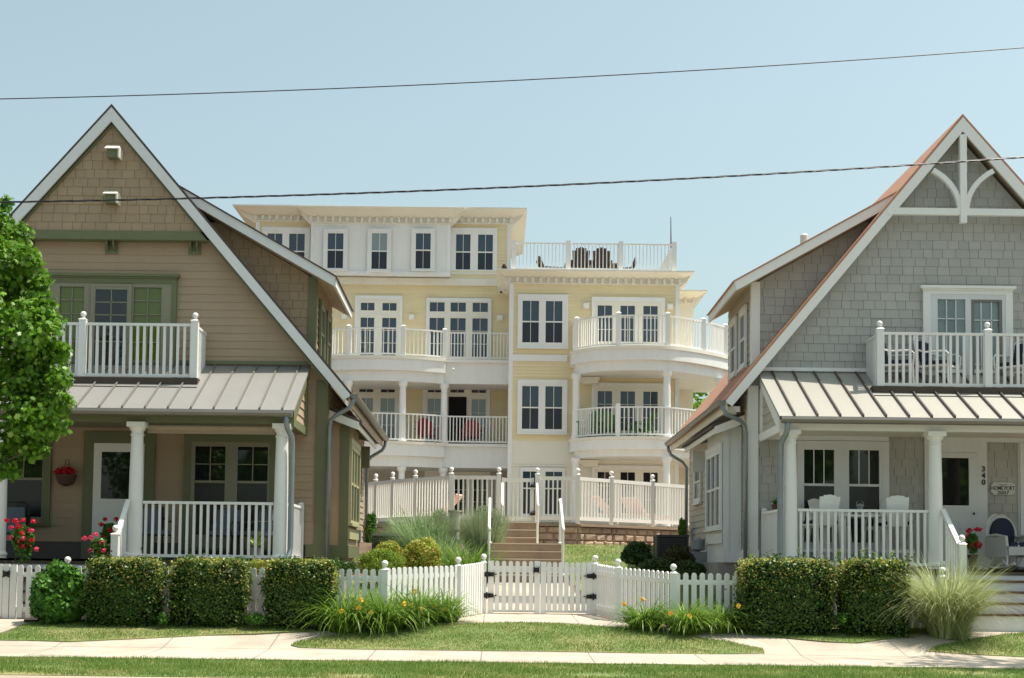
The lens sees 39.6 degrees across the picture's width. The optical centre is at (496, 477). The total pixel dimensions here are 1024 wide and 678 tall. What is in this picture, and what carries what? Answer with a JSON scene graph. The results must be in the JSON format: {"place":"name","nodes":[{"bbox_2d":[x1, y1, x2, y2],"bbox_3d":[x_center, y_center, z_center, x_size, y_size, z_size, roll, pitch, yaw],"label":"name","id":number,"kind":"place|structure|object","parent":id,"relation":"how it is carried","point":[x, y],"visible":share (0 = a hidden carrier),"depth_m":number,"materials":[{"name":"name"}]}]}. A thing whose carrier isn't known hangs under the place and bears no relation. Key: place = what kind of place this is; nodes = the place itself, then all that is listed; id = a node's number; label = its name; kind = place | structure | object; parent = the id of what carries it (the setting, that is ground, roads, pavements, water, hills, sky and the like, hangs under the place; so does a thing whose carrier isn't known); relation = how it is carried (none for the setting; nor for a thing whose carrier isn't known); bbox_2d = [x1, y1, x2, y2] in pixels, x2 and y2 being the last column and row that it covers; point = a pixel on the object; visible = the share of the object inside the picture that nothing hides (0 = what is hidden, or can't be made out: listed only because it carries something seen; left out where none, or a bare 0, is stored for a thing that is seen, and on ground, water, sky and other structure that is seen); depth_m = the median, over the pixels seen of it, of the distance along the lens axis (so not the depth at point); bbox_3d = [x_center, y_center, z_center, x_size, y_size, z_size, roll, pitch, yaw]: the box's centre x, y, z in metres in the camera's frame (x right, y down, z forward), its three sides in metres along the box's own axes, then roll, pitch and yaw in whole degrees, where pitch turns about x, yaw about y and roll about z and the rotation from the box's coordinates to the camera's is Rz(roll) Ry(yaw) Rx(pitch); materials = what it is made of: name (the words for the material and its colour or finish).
{"place":"outdoors","nodes":[
{"label":"outdoors","id":0,"kind":"place"},
{"bbox_2d":[0,620,315,641],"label":"lawn","id":1,"kind":"structure","parent":0,"point":[265,631],"depth_m":21.23,"materials":[{"name":"green plant"}]},
{"bbox_2d":[77,548,168,628],"bbox_3d":[-5.611,1.737,21.838,1.543,1.331,0.963,1,-3,0],"label":"hedge","id":2,"kind":"object","parent":1,"relation":"on","point":[127,590],"visible":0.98,"depth_m":21.61,"materials":[{"name":"green plant"}]},
{"bbox_2d":[0,541,732,630],"bbox_3d":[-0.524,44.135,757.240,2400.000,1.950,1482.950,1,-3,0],"label":"ground","id":3,"kind":"structure","parent":0,"point":[365,548],"depth_m":31.42,"materials":[{"name":"brown plant"}]},
{"bbox_2d":[3,561,17,618],"bbox_3d":[-7.658,1.777,22.334,0.227,0.942,0.070,1,-3,0],"label":"gate post","id":4,"kind":"object","parent":3,"relation":"on","point":[13,591],"visible":0.95,"depth_m":22.30,"materials":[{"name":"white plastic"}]},
{"bbox_2d":[0,564,9,617],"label":"picket gate","id":5,"kind":"structure","parent":4,"relation":"attached to","point":[4,587],"depth_m":22.30,"materials":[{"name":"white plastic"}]},
{"bbox_2d":[0,194,76,482],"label":"maple tree","id":6,"kind":"object","parent":3,"relation":"on","point":[37,404],"visible":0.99,"depth_m":19.53,"materials":[{"name":"green plant"}]},
{"bbox_2d":[28,558,87,623],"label":"hydrangea bush","id":7,"kind":"object","parent":3,"relation":"on","point":[56,591],"visible":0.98,"depth_m":21.69,"materials":[{"name":"green plant"}]},
{"bbox_2d":[0,104,388,618],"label":"gabled house","id":8,"kind":"structure","parent":3,"relation":"on","point":[197,336],"depth_m":25.43,"materials":[{"name":"beige paint"}]},
{"bbox_2d":[6,501,30,551],"bbox_3d":[-8.398,0.891,24.608,0.614,0.990,0.684,2,-3,-17],"label":"porch armchair","id":9,"kind":"object","parent":8,"relation":"on","point":[17,512],"visible":0.53,"depth_m":24.82,"materials":[{"name":"black metal"}]},
{"bbox_2d":[4,518,38,581],"bbox_3d":[-7.639,1.161,22.834,0.428,1.029,0.474,4,-5,-44],"label":"geranium pot","id":10,"kind":"object","parent":8,"relation":"on","point":[21,537],"visible":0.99,"depth_m":22.80,"materials":[{"name":"green ceramic"}]},
{"bbox_2d":[7,439,51,525],"bbox_3d":[-8.471,0.011,25.378,1.051,1.700,0.075,1,-3,0],"label":"window","id":11,"kind":"structure","parent":8,"relation":"in","point":[33,488],"depth_m":25.39,"materials":[{"name":"green paint"}]},
{"bbox_2d":[53,459,76,486],"bbox_3d":[-7.662,-0.087,25.302,0.418,0.490,0.380,1,-3,0],"label":"wall basket","id":12,"kind":"object","parent":8,"relation":"attached to","point":[66,477],"depth_m":25.18,"materials":[{"name":"brown ceramic"}]},
{"bbox_2d":[82,532,108,559],"bbox_3d":[-6.342,1.245,22.520,0.410,0.776,0.314,3,-4,-34],"label":"geranium pot","id":13,"kind":"object","parent":8,"relation":"on","point":[98,546],"visible":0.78,"depth_m":22.50,"materials":[{"name":"green ceramic"}]},
{"bbox_2d":[41,272,179,365],"bbox_3d":[-6.949,-2.668,25.516,2.472,2.000,0.110,1,-3,0],"label":"window","id":14,"kind":"structure","parent":8,"relation":"in","point":[154,296],"depth_m":25.56,"materials":[{"name":"green paint"}]},
{"bbox_2d":[90,284,131,365],"bbox_3d":[-6.929,-2.609,25.498,0.730,1.740,0.030,1,-3,0],"label":"door","id":15,"kind":"structure","parent":8,"relation":"in","point":[110,303],"depth_m":25.52,"materials":[{"name":"green paint"}]},
{"bbox_2d":[91,443,144,557],"bbox_3d":[-6.756,0.408,25.364,0.901,2.045,0.040,1,-3,0],"label":"door","id":16,"kind":"structure","parent":8,"relation":"in","point":[111,469],"depth_m":25.37,"materials":[{"name":"white paint"}]},
{"bbox_2d":[142,504,172,559],"bbox_3d":[-5.946,0.915,24.506,0.614,0.990,0.684,2,-4,-29],"label":"porch armchair","id":17,"kind":"object","parent":8,"relation":"on","point":[156,524],"visible":0.28,"depth_m":24.69,"materials":[{"name":"black metal"}]},
{"bbox_2d":[205,505,246,558],"bbox_3d":[-4.699,0.941,24.709,0.614,0.990,0.684,1,-3,0],"label":"porch armchair","id":18,"kind":"object","parent":8,"relation":"on","point":[225,522],"visible":0.42,"depth_m":24.89,"materials":[{"name":"black metal"}]},
{"bbox_2d":[181,434,275,550],"bbox_3d":[-4.769,0.254,25.367,1.701,2.100,0.075,1,-3,0],"label":"window","id":19,"kind":"structure","parent":8,"relation":"in","point":[217,467],"depth_m":25.40,"materials":[{"name":"green paint"}]},
{"bbox_2d":[230,505,273,558],"bbox_3d":[-4.144,0.930,24.402,0.684,0.990,0.614,4,-5,-44],"label":"porch armchair","id":20,"kind":"object","parent":8,"relation":"on","point":[259,524],"visible":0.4,"depth_m":24.39,"materials":[{"name":"black metal"}]},
{"bbox_2d":[318,299,325,359],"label":"window","id":21,"kind":"structure","parent":8,"relation":"in","point":[322,307],"depth_m":26.95,"materials":[{"name":"green paint"}]},
{"bbox_2d":[348,438,360,527],"bbox_3d":[-2.712,0.134,27.286,0.083,1.630,2.102,1,-3,-1],"label":"window","id":22,"kind":"structure","parent":8,"relation":"in","point":[355,449],"depth_m":27.13,"materials":[{"name":"paint"}]},
{"bbox_2d":[159,551,264,627],"bbox_3d":[-4.413,1.770,21.872,1.661,1.292,0.792,1,-3,0],"label":"hedge","id":23,"kind":"object","parent":3,"relation":"on","point":[209,591],"visible":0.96,"depth_m":21.62,"materials":[{"name":"green plant"}]},
{"bbox_2d":[15,554,486,619],"bbox_3d":[-3.537,1.743,22.693,7.807,1.149,2.009,2,-3,-19],"label":"picket fence","id":24,"kind":"object","parent":3,"relation":"on","point":[467,578],"visible":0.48,"depth_m":22.57,"materials":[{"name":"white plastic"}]},
{"bbox_2d":[484,560,539,612],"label":"picket gate","id":25,"kind":"structure","parent":24,"relation":"attached to","point":[503,599],"depth_m":24.80,"materials":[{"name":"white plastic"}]},
{"bbox_2d":[254,546,346,630],"bbox_3d":[-3.005,1.743,21.834,1.399,1.393,0.845,1,-3,0],"label":"hedge","id":26,"kind":"object","parent":3,"relation":"on","point":[289,588],"visible":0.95,"depth_m":21.57,"materials":[{"name":"green plant"}]},
{"bbox_2d":[282,582,408,637],"bbox_3d":[-2.269,2.013,21.613,2.042,0.943,2.113,1,-3,0],"label":"daylily clump","id":27,"kind":"object","parent":3,"relation":"on","point":[337,620],"visible":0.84,"depth_m":21.28,"materials":[{"name":"green plant"}]},
{"bbox_2d":[325,582,452,636],"bbox_3d":[-1.665,1.991,21.644,2.007,0.933,2.019,-2,-4,34],"label":"daylily clump","id":28,"kind":"object","parent":3,"relation":"on","point":[404,614],"visible":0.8,"depth_m":21.39,"materials":[{"name":"green plant"}]},
{"bbox_2d":[378,580,478,631],"bbox_3d":[-1.221,2.000,22.181,1.886,0.874,1.915,1,-3,0],"label":"daylily clump","id":29,"kind":"object","parent":3,"relation":"on","point":[434,614],"visible":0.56,"depth_m":22.00,"materials":[{"name":"green plant"}]},
{"bbox_2d":[417,507,460,542],"bbox_3d":[-1.290,1.131,31.492,1.091,1.037,1.303,2,-3,-16],"label":"russian sage","id":30,"kind":"object","parent":3,"relation":"on","point":[438,513],"visible":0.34,"depth_m":31.31,"materials":[{"name":"green plant"}]},
{"bbox_2d":[417,586,491,625],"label":"daylily clump","id":31,"kind":"object","parent":3,"relation":"on","point":[457,613],"visible":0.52,"depth_m":22.45,"materials":[{"name":"green plant"}]},
{"bbox_2d":[428,539,510,580],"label":"daylily clump","id":32,"kind":"object","parent":3,"relation":"on","point":[464,560],"visible":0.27,"depth_m":27.18,"materials":[{"name":"green plant"}]},
{"bbox_2d":[232,204,727,526],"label":"apartment building","id":33,"kind":"structure","parent":3,"relation":"on","point":[528,368],"depth_m":49.20,"materials":[{"name":"yellow paint"}]},
{"bbox_2d":[262,227,309,259],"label":"window","id":34,"kind":"structure","parent":33,"relation":"in","point":[297,239],"depth_m":52.12,"materials":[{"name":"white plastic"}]},
{"bbox_2d":[323,229,347,270],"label":"window","id":35,"kind":"structure","parent":33,"relation":"in","point":[335,241],"depth_m":51.58,"materials":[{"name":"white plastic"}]},
{"bbox_2d":[355,395,399,440],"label":"french doors","id":36,"kind":"structure","parent":33,"relation":"in","point":[375,403],"depth_m":51.67,"materials":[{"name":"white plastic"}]},
{"bbox_2d":[354,314,401,355],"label":"french doors","id":37,"kind":"structure","parent":33,"relation":"in","point":[361,320],"depth_m":51.84,"materials":[{"name":"white plastic"}]},
{"bbox_2d":[366,229,391,271],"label":"window","id":38,"kind":"structure","parent":33,"relation":"in","point":[379,241],"depth_m":51.58,"materials":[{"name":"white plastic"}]},
{"bbox_2d":[355,295,402,313],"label":"transom window","id":39,"kind":"structure","parent":33,"relation":"in","point":[364,304],"depth_m":51.88,"materials":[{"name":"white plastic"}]},
{"bbox_2d":[410,229,434,271],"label":"window","id":40,"kind":"structure","parent":33,"relation":"in","point":[422,240],"depth_m":51.58,"materials":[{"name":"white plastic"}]},
{"bbox_2d":[422,395,489,443],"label":"french doors","id":41,"kind":"structure","parent":33,"relation":"in","point":[476,405],"depth_m":51.68,"materials":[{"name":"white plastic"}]},
{"bbox_2d":[448,397,466,443],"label":"open doorway","id":42,"kind":"structure","parent":33,"relation":"in","point":[457,406],"depth_m":51.60,"materials":[{"name":"black"}]},
{"bbox_2d":[425,471,489,519],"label":"french doors","id":43,"kind":"structure","parent":33,"relation":"in","point":[427,473],"depth_m":51.51,"materials":[{"name":"beige paint"}]},
{"bbox_2d":[425,314,490,359],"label":"french doors","id":44,"kind":"structure","parent":33,"relation":"in","point":[453,323],"depth_m":51.84,"materials":[{"name":"white plastic"}]},
{"bbox_2d":[426,298,491,314],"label":"transom window","id":45,"kind":"structure","parent":33,"relation":"in","point":[435,306],"depth_m":51.88,"materials":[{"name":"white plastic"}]},
{"bbox_2d":[450,228,496,273],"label":"window","id":46,"kind":"structure","parent":33,"relation":"in","point":[472,249],"depth_m":52.11,"materials":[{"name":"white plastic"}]},
{"bbox_2d":[516,379,567,434],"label":"window","id":47,"kind":"structure","parent":33,"relation":"in","point":[541,404],"depth_m":48.37,"materials":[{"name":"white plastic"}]},
{"bbox_2d":[519,467,564,516],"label":"window","id":48,"kind":"structure","parent":33,"relation":"in","point":[525,472],"depth_m":48.20,"materials":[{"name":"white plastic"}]},
{"bbox_2d":[517,294,568,348],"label":"window","id":49,"kind":"structure","parent":33,"relation":"in","point":[542,318],"depth_m":48.53,"materials":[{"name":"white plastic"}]},
{"bbox_2d":[591,383,662,436],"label":"french doors","id":50,"kind":"structure","parent":33,"relation":"in","point":[603,394],"depth_m":48.38,"materials":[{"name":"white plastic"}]},
{"bbox_2d":[592,465,662,519],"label":"french doors","id":51,"kind":"structure","parent":33,"relation":"in","point":[621,472],"depth_m":48.22,"materials":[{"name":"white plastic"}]},
{"bbox_2d":[591,297,664,346],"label":"french doors","id":52,"kind":"structure","parent":33,"relation":"in","point":[601,306],"depth_m":48.55,"materials":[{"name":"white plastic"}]},
{"bbox_2d":[450,504,517,562],"bbox_3d":[-0.290,1.154,29.782,1.616,1.304,1.520,1,-3,0],"label":"russian sage","id":53,"kind":"object","parent":3,"relation":"on","point":[477,526],"visible":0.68,"depth_m":29.51,"materials":[{"name":"green plant"}]},
{"bbox_2d":[490,522,563,582],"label":"garden steps","id":54,"kind":"structure","parent":3,"relation":"on","point":[521,543],"depth_m":28.46,"materials":[{"name":"brown wood"}]},
{"bbox_2d":[538,524,689,544],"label":"retaining wall","id":55,"kind":"structure","parent":3,"relation":"on","point":[578,534],"depth_m":33.88,"materials":[{"name":"brown stone"}]},
{"bbox_2d":[598,593,680,634],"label":"daylily clump","id":56,"kind":"object","parent":3,"relation":"on","point":[636,617],"visible":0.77,"depth_m":21.79,"materials":[{"name":"green plant"}]},
{"bbox_2d":[633,593,729,637],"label":"daylily clump","id":57,"kind":"object","parent":3,"relation":"on","point":[684,624],"visible":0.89,"depth_m":21.46,"materials":[{"name":"green plant"}]},
{"bbox_2d":[686,598,761,638],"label":"daylily clump","id":58,"kind":"object","parent":3,"relation":"on","point":[731,617],"visible":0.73,"depth_m":21.63,"materials":[{"name":"green plant"}]},
{"bbox_2d":[592,555,945,627],"bbox_3d":[3.969,1.836,22.767,6.012,1.149,1.974,-1,-4,25],"label":"picket fence","id":59,"kind":"object","parent":3,"relation":"on","point":[609,583],"visible":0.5,"depth_m":22.85,"materials":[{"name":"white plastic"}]},
{"bbox_2d":[540,562,596,613],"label":"picket gate","id":60,"kind":"structure","parent":59,"relation":"attached to","point":[585,598],"depth_m":24.80,"materials":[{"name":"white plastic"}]},
{"bbox_2d":[664,114,1023,631],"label":"gabled house","id":61,"kind":"structure","parent":3,"relation":"on","point":[809,397],"depth_m":25.44,"materials":[{"name":"grey wood"}]},
{"bbox_2d":[703,442,721,531],"bbox_3d":[4.138,0.215,27.286,0.083,1.630,2.102,1,-3,1],"label":"window","id":62,"kind":"structure","parent":61,"relation":"in","point":[713,455],"depth_m":27.31,"materials":[{"name":"white paint"}]},
{"bbox_2d":[727,315,737,380],"bbox_3d":[4.662,-2.554,28.147,0.078,1.190,0.841,1,-3,1],"label":"window","id":63,"kind":"structure","parent":61,"relation":"in","point":[733,324],"depth_m":28.15,"materials":[{"name":"white paint"}]},
{"bbox_2d":[737,304,746,372],"bbox_3d":[4.643,-2.623,26.949,0.078,1.190,0.841,1,-3,1],"label":"window","id":64,"kind":"structure","parent":61,"relation":"in","point":[742,314],"depth_m":26.97,"materials":[{"name":"white paint"}]},
{"bbox_2d":[798,495,844,560],"bbox_3d":[5.465,0.905,23.942,0.540,1.216,0.710,2,-3,-14],"label":"bar chair","id":65,"kind":"object","parent":61,"relation":"on","point":[829,501],"visible":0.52,"depth_m":23.72,"materials":[{"name":"white paint"}]},
{"bbox_2d":[797,440,888,552],"bbox_3d":[6.177,0.339,25.369,1.681,1.990,0.075,1,-3,0],"label":"window","id":66,"kind":"structure","parent":61,"relation":"in","point":[852,471],"depth_m":25.41,"materials":[{"name":"white paint"}]},
{"bbox_2d":[832,514,888,566],"bbox_3d":[6.236,1.097,24.432,0.850,0.900,0.850,1,-3,0],"label":"porch table","id":67,"kind":"object","parent":61,"relation":"on","point":[886,535],"visible":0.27,"depth_m":24.05,"materials":[{"name":"white paint"}]},
{"bbox_2d":[860,500,902,558],"bbox_3d":[6.777,0.980,24.962,0.540,1.216,0.710,-2,-4,40],"label":"bar chair","id":68,"kind":"object","parent":61,"relation":"on","point":[883,506],"visible":0.26,"depth_m":25.00,"materials":[{"name":"white paint"}]},
{"bbox_2d":[880,495,914,568],"bbox_3d":[6.738,0.920,23.942,0.540,1.216,0.710,0,-3,14],"label":"bar chair","id":69,"kind":"object","parent":61,"relation":"on","point":[897,502],"visible":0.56,"depth_m":23.71,"materials":[{"name":"white paint"}]},
{"bbox_2d":[913,335,961,383],"bbox_3d":[7.767,-2.027,25.129,0.684,0.990,0.614,-2,-4,38],"label":"balcony armchair","id":70,"kind":"object","parent":61,"relation":"on","point":[927,358],"visible":0.61,"depth_m":25.09,"materials":[{"name":"white plastic"}]},
{"bbox_2d":[941,452,976,567],"bbox_3d":[8.167,0.579,25.344,0.776,2.055,0.080,1,-3,0],"label":"door","id":71,"kind":"structure","parent":61,"relation":"in","point":[959,470],"depth_m":25.38,"materials":[{"name":"white paint"}]},
{"bbox_2d":[920,285,1016,375],"bbox_3d":[8.455,-2.465,25.515,1.712,1.960,0.110,1,-3,0],"label":"french door","id":72,"kind":"structure","parent":61,"relation":"in","point":[945,308],"depth_m":25.56,"materials":[{"name":"white paint"}]},
{"bbox_2d":[965,527,982,567],"bbox_3d":[8.130,1.194,24.265,0.304,0.703,0.263,1,-3,0],"label":"geranium pot","id":73,"kind":"object","parent":61,"relation":"on","point":[974,544],"visible":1,"depth_m":24.23,"materials":[{"name":"green ceramic"}]},
{"bbox_2d":[971,299,1002,375],"bbox_3d":[8.790,-2.420,25.540,0.591,1.620,0.035,1,-3,0],"label":"screen door","id":74,"kind":"structure","parent":61,"relation":"in","point":[972,300],"depth_m":25.54,"materials":[{"name":"wood"}]},
{"bbox_2d":[982,514,1023,568],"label":"rocking chair","id":75,"kind":"object","parent":61,"relation":"on","point":[1000,532],"visible":1,"depth_m":24.56,"materials":[{"name":"white wicker"}]},
{"bbox_2d":[1019,443,1023,534],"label":"window","id":76,"kind":"structure","parent":61,"relation":"in","point":[1021,445],"depth_m":25.37,"materials":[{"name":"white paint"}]},
{"bbox_2d":[874,548,1022,638],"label":"striped grass","id":77,"kind":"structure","parent":3,"relation":"on","point":[933,611],"depth_m":21.34,"materials":[{"name":"green plant"}]},
{"bbox_2d":[336,579,453,604],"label":"lawn","id":78,"kind":"structure","parent":0,"point":[376,582],"depth_m":26.60,"materials":[{"name":"green plant"}]},
{"bbox_2d":[352,548,406,575],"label":"juniper bush","id":79,"kind":"object","parent":78,"relation":"on","point":[373,558],"visible":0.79,"depth_m":25.38,"materials":[{"name":"green plant"}]},
{"bbox_2d":[400,536,442,573],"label":"spirea bush","id":80,"kind":"object","parent":78,"relation":"on","point":[426,552],"visible":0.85,"depth_m":26.35,"materials":[{"name":"yellow plant"}]},
{"bbox_2d":[363,506,463,552],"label":"fountain grass","id":81,"kind":"object","parent":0,"point":[410,537],"depth_m":29.84,"materials":[{"name":"green plant"}]},
{"bbox_2d":[0,613,1023,668],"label":"sidewalk","id":82,"kind":"structure","parent":0,"point":[905,652],"depth_m":20.23,"materials":[{"name":"concrete"}]},
{"bbox_2d":[0,654,1023,677],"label":"lawn","id":83,"kind":"structure","parent":0,"point":[335,676],"depth_m":17.70,"materials":[{"name":"green plant"}]},
{"bbox_2d":[0,156,1023,202],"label":"power line","id":84,"kind":"object","parent":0,"point":[515,186],"visible":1,"depth_m":16.72,"materials":[{"name":"black rubber"}]},
{"bbox_2d":[0,47,1023,98],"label":"power line","id":85,"kind":"object","parent":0,"point":[513,80],"visible":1,"depth_m":16.79,"materials":[{"name":"black rubber"}]},
{"bbox_2d":[0,0,1023,408],"label":"sky","id":86,"kind":"structure","parent":0,"point":[888,111],"materials":[{"name":"blue"}]},
{"bbox_2d":[363,521,688,528],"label":"pool deck","id":87,"kind":"structure","parent":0,"point":[585,524],"depth_m":34.70,"materials":[{"name":"concrete"}]},
{"bbox_2d":[363,467,501,523],"bbox_3d":[-2.215,0.506,35.681,0.943,1.325,6.237,4,-4,-40],"label":"pool fence","id":88,"kind":"object","parent":87,"relation":"on","point":[381,496],"visible":0.69,"depth_m":34.86,"materials":[{"name":"white plastic"}]},
{"bbox_2d":[535,468,689,526],"bbox_3d":[3.231,0.537,35.096,5.569,1.325,0.784,3,-4,-39],"label":"pool fence","id":89,"kind":"object","parent":87,"relation":"on","point":[614,495],"visible":0.86,"depth_m":34.66,"materials":[{"name":"white plastic"}]},
{"bbox_2d":[502,478,534,520],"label":"pool gate","id":90,"kind":"structure","parent":89,"relation":"attached to","point":[532,486],"depth_m":33.62,"materials":[{"name":"white plastic"}]},
{"bbox_2d":[291,620,764,653],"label":"lawn","id":91,"kind":"structure","parent":0,"point":[522,643],"depth_m":20.89,"materials":[{"name":"green plant"}]},
{"bbox_2d":[486,582,585,613],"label":"garden path","id":92,"kind":"structure","parent":0,"point":[520,594],"depth_m":26.20,"materials":[{"name":"concrete"}]},
{"bbox_2d":[561,543,732,614],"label":"lawn","id":93,"kind":"structure","parent":0,"point":[629,566],"depth_m":29.79,"materials":[{"name":"green plant"}]},
{"bbox_2d":[620,540,652,566],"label":"shrub","id":94,"kind":"object","parent":93,"relation":"on","point":[635,553],"visible":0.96,"depth_m":28.37,"materials":[{"name":"green plant"}]},
{"bbox_2d":[638,558,671,575],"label":"shrub","id":95,"kind":"object","parent":93,"relation":"on","point":[658,564],"visible":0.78,"depth_m":25.59,"materials":[{"name":"green plant"}]},
{"bbox_2d":[653,535,688,558],"bbox_3d":[3.640,1.550,29.793,0.683,0.692,0.685,1,-3,0],"label":"air conditioner","id":96,"kind":"object","parent":93,"relation":"on","point":[661,543],"visible":0.48,"depth_m":29.48,"materials":[{"name":"black metal"}]},
{"bbox_2d":[659,544,695,569],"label":"shrub","id":97,"kind":"object","parent":93,"relation":"on","point":[678,554],"visible":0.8,"depth_m":27.81,"materials":[{"name":"green plant"}]},
{"bbox_2d":[733,625,927,643],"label":"lawn","id":98,"kind":"structure","parent":0,"point":[830,641],"depth_m":21.43,"materials":[{"name":"green plant"}]},
{"bbox_2d":[706,543,854,636],"bbox_3d":[4.297,1.774,21.880,2.183,1.523,1.086,1,-3,0],"label":"hedge","id":99,"kind":"object","parent":98,"relation":"on","point":[796,595],"visible":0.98,"depth_m":21.55,"materials":[{"name":"green plant"}]},
{"bbox_2d":[835,545,913,638],"bbox_3d":[5.761,1.795,21.843,1.357,1.512,0.956,1,-3,0],"label":"hedge","id":100,"kind":"object","parent":98,"relation":"on","point":[859,599],"visible":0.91,"depth_m":21.55,"materials":[{"name":"green plant"}]},
{"bbox_2d":[927,631,1023,656],"bbox_3d":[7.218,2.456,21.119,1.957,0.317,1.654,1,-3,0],"label":"grass","id":101,"kind":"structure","parent":0,"point":[976,646],"depth_m":20.94,"materials":[{"name":"green plant"}]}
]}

